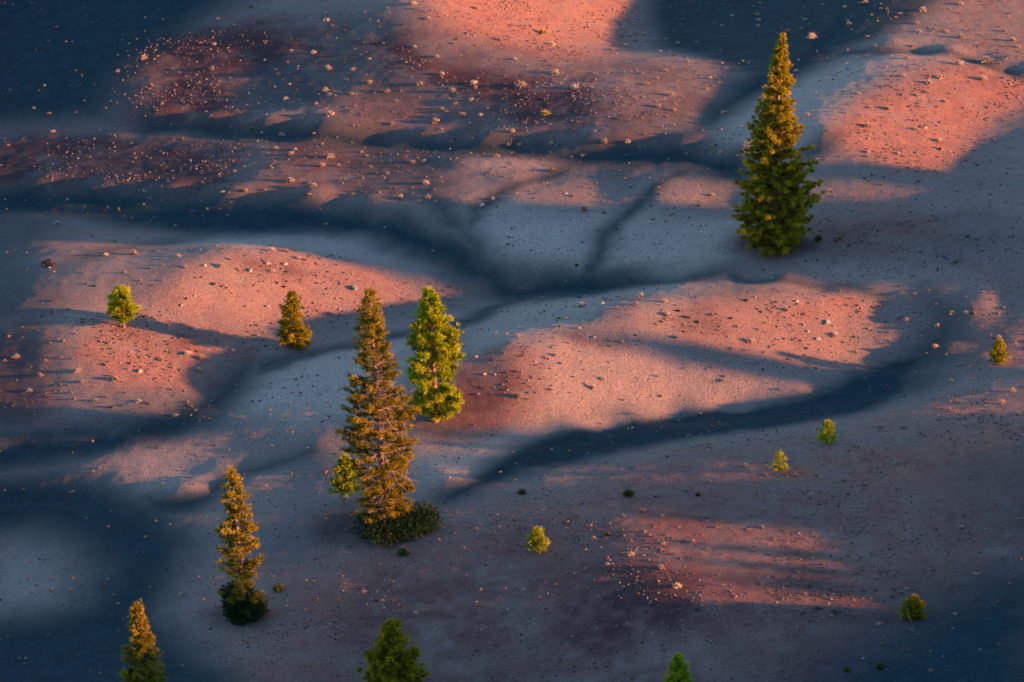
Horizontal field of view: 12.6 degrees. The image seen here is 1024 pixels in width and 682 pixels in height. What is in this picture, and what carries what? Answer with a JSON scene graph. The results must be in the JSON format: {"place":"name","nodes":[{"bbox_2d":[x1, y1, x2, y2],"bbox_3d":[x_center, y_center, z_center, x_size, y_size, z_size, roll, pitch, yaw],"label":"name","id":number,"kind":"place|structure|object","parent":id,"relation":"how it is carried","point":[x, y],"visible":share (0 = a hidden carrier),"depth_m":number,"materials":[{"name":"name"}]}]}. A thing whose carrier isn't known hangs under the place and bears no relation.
{"place":"outdoors","nodes":[
{"label":"outdoors","id":0,"kind":"place"},
{"bbox_2d":[0,0,1023,681],"bbox_3d":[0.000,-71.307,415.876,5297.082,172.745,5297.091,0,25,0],"label":"ground","id":1,"kind":"structure","parent":0,"point":[128,508],"depth_m":450.31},
{"bbox_2d":[41,259,55,267],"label":"lava outcrop","id":2,"kind":"object","parent":1,"relation":"on","point":[47,263],"visible":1,"depth_m":467.43,"materials":[{"name":"grey stone"}]},
{"bbox_2d":[53,219,61,224],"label":"rock","id":3,"kind":"object","parent":1,"relation":"on","point":[57,222],"visible":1,"depth_m":484.58,"materials":[{"name":"grey stone"}]},
{"bbox_2d":[105,284,141,327],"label":"pine tree","id":4,"kind":"object","parent":1,"relation":"on","point":[120,298],"visible":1,"depth_m":453.65,"materials":[{"name":"green plant"}]},
{"bbox_2d":[118,598,168,681],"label":"pine tree","id":5,"kind":"object","parent":1,"relation":"on","point":[138,650],"visible":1,"depth_m":382.22,"materials":[{"name":"green plant"}]},
{"bbox_2d":[184,349,191,355],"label":"rock","id":6,"kind":"object","parent":1,"relation":"on","point":[187,352],"visible":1,"depth_m":452.51,"materials":[{"name":"beige stone"}]},
{"bbox_2d":[195,354,207,359],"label":"rock","id":7,"kind":"object","parent":1,"relation":"on","point":[201,357],"visible":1,"depth_m":452.24,"materials":[{"name":"grey stone"}]},
{"bbox_2d":[212,464,270,626],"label":"pine tree","id":8,"kind":"object","parent":1,"relation":"on","point":[241,603],"visible":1,"depth_m":400.71,"materials":[{"name":"green plant"}]},
{"bbox_2d":[271,583,284,591],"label":"green shrub","id":9,"kind":"object","parent":1,"relation":"on","point":[277,587],"visible":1,"depth_m":407.38,"materials":[{"name":"green plant"}]},
{"bbox_2d":[286,176,294,182],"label":"rock","id":10,"kind":"object","parent":1,"relation":"on","point":[289,179],"visible":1,"depth_m":488.50,"materials":[{"name":"grey stone"}]},
{"bbox_2d":[275,290,312,349],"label":"pine tree","id":11,"kind":"object","parent":1,"relation":"on","point":[292,333],"visible":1,"depth_m":452.50,"materials":[{"name":"green plant"}]},
{"bbox_2d":[326,451,360,504],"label":"pine tree","id":12,"kind":"object","parent":1,"relation":"on","point":[344,475],"visible":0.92,"depth_m":419.69,"materials":[{"name":"green plant"}]},
{"bbox_2d":[335,286,446,550],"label":"pine tree","id":13,"kind":"object","parent":1,"relation":"on","point":[390,520],"visible":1,"depth_m":409.04,"materials":[{"name":"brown plant"}]},
{"bbox_2d":[355,617,431,681],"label":"pine tree","id":14,"kind":"object","parent":1,"relation":"on","point":[387,658],"visible":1,"depth_m":385.07,"materials":[{"name":"green plant"}]},
{"bbox_2d":[396,546,409,555],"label":"green shrub","id":15,"kind":"object","parent":1,"relation":"on","point":[403,551],"visible":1,"depth_m":410.10,"materials":[{"name":"green plant"}]},
{"bbox_2d":[401,286,466,422],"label":"pine tree","id":16,"kind":"object","parent":1,"relation":"on","point":[439,343],"visible":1,"depth_m":430.07,"materials":[{"name":"green plant"}]},
{"bbox_2d":[431,118,439,123],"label":"rock","id":17,"kind":"object","parent":1,"relation":"on","point":[434,120],"visible":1,"depth_m":500.74,"materials":[{"name":"grey stone"}]},
{"bbox_2d":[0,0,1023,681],"bbox_3d":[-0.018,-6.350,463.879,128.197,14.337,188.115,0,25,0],"label":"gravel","id":18,"kind":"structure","parent":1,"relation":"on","point":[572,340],"depth_m":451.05,"materials":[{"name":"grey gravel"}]},
{"bbox_2d":[0,0,1023,676],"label":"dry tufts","id":19,"kind":"object","parent":1,"relation":"on","point":[490,288],"visible":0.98,"depth_m":477.16,"materials":[{"name":"beige plant"}]},
{"bbox_2d":[515,392,522,398],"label":"rock","id":20,"kind":"object","parent":1,"relation":"on","point":[518,395],"visible":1,"depth_m":436.35,"materials":[{"name":"beige stone"}]},
{"bbox_2d":[515,81,526,87],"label":"dry shrub","id":21,"kind":"object","parent":1,"relation":"on","point":[521,84],"visible":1,"depth_m":505.90,"materials":[{"name":"beige plant"}]},
{"bbox_2d":[516,489,526,494],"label":"green shrub","id":22,"kind":"object","parent":1,"relation":"on","point":[522,491],"visible":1,"depth_m":418.26,"materials":[{"name":"green plant"}]},
{"bbox_2d":[524,526,550,552],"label":"pine sapling","id":23,"kind":"object","parent":1,"relation":"on","point":[537,532],"visible":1,"depth_m":406.00,"materials":[{"name":"green plant"}]},
{"bbox_2d":[541,109,549,115],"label":"yellow shrub","id":24,"kind":"object","parent":1,"relation":"on","point":[546,112],"visible":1,"depth_m":498.19,"materials":[{"name":"yellow plant"}]},
{"bbox_2d":[569,84,579,89],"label":"dry shrub","id":25,"kind":"object","parent":1,"relation":"on","point":[573,86],"visible":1,"depth_m":504.20,"materials":[{"name":"beige plant"}]},
{"bbox_2d":[579,205,586,211],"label":"dry shrub","id":26,"kind":"object","parent":1,"relation":"on","point":[584,208],"visible":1,"depth_m":476.81,"materials":[{"name":"beige plant"}]},
{"bbox_2d":[622,488,633,497],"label":"green shrub","id":27,"kind":"object","parent":1,"relation":"on","point":[628,492],"visible":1,"depth_m":414.52,"materials":[{"name":"green plant"}]},
{"bbox_2d":[672,581,682,588],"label":"rock","id":28,"kind":"object","parent":1,"relation":"on","point":[676,585],"visible":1,"depth_m":396.91,"materials":[{"name":"beige stone"}]},
{"bbox_2d":[662,652,694,681],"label":"pine tree","id":29,"kind":"object","parent":1,"relation":"on","point":[679,666],"visible":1,"depth_m":382.15,"materials":[{"name":"green plant"}]},
{"bbox_2d":[745,338,754,342],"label":"rock","id":30,"kind":"object","parent":1,"relation":"on","point":[750,340],"visible":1,"depth_m":446.78,"materials":[{"name":"beige stone"}]},
{"bbox_2d":[767,450,788,472],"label":"pine sapling","id":31,"kind":"object","parent":1,"relation":"on","point":[779,457],"visible":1,"depth_m":416.03,"materials":[{"name":"green plant"}]},
{"bbox_2d":[731,32,826,257],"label":"pine tree","id":32,"kind":"object","parent":1,"relation":"on","point":[784,192],"visible":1,"depth_m":460.27,"materials":[{"name":"green plant"}]},
{"bbox_2d":[806,33,818,38],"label":"dry shrub","id":33,"kind":"object","parent":1,"relation":"on","point":[812,36],"visible":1,"depth_m":519.25,"materials":[{"name":"beige plant"}]},
{"bbox_2d":[814,234,822,240],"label":"green shrub","id":34,"kind":"object","parent":1,"relation":"on","point":[818,238],"visible":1,"depth_m":464.63,"materials":[{"name":"green plant"}]},
{"bbox_2d":[815,419,838,443],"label":"pine sapling","id":35,"kind":"object","parent":1,"relation":"on","point":[828,429],"visible":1,"depth_m":421.49,"materials":[{"name":"green plant"}]},
{"bbox_2d":[840,666,850,672],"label":"green shrub","id":36,"kind":"object","parent":1,"relation":"on","point":[846,669],"visible":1,"depth_m":382.48,"materials":[{"name":"green plant"}]},
{"bbox_2d":[874,661,885,669],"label":"green shrub","id":37,"kind":"object","parent":1,"relation":"on","point":[880,665],"visible":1,"depth_m":382.38,"materials":[{"name":"green plant"}]},
{"bbox_2d":[876,423,885,427],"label":"rock","id":38,"kind":"object","parent":1,"relation":"on","point":[880,425],"visible":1,"depth_m":424.38,"materials":[{"name":"grey stone"}]},
{"bbox_2d":[895,593,927,621],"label":"pine sapling","id":39,"kind":"object","parent":1,"relation":"on","point":[911,608],"visible":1,"depth_m":390.31,"materials":[{"name":"green plant"}]},
{"bbox_2d":[935,74,944,78],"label":"dry shrub","id":40,"kind":"object","parent":1,"relation":"on","point":[938,76],"visible":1,"depth_m":500.62,"materials":[{"name":"beige plant"}]},
{"bbox_2d":[950,258,960,262],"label":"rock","id":41,"kind":"object","parent":1,"relation":"on","point":[954,260],"visible":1,"depth_m":456.72,"materials":[{"name":"grey stone"}]},
{"bbox_2d":[954,59,963,65],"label":"dry shrub","id":42,"kind":"object","parent":1,"relation":"on","point":[958,62],"visible":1,"depth_m":505.13,"materials":[{"name":"beige plant"}]},
{"bbox_2d":[980,56,994,63],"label":"dry shrub","id":43,"kind":"object","parent":1,"relation":"on","point":[986,60],"visible":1,"depth_m":507.30,"materials":[{"name":"beige plant"}]},
{"bbox_2d":[989,338,1011,364],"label":"pine sapling","id":44,"kind":"object","parent":1,"relation":"on","point":[998,352],"visible":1,"depth_m":440.93,"materials":[{"name":"green plant"}]}
]}

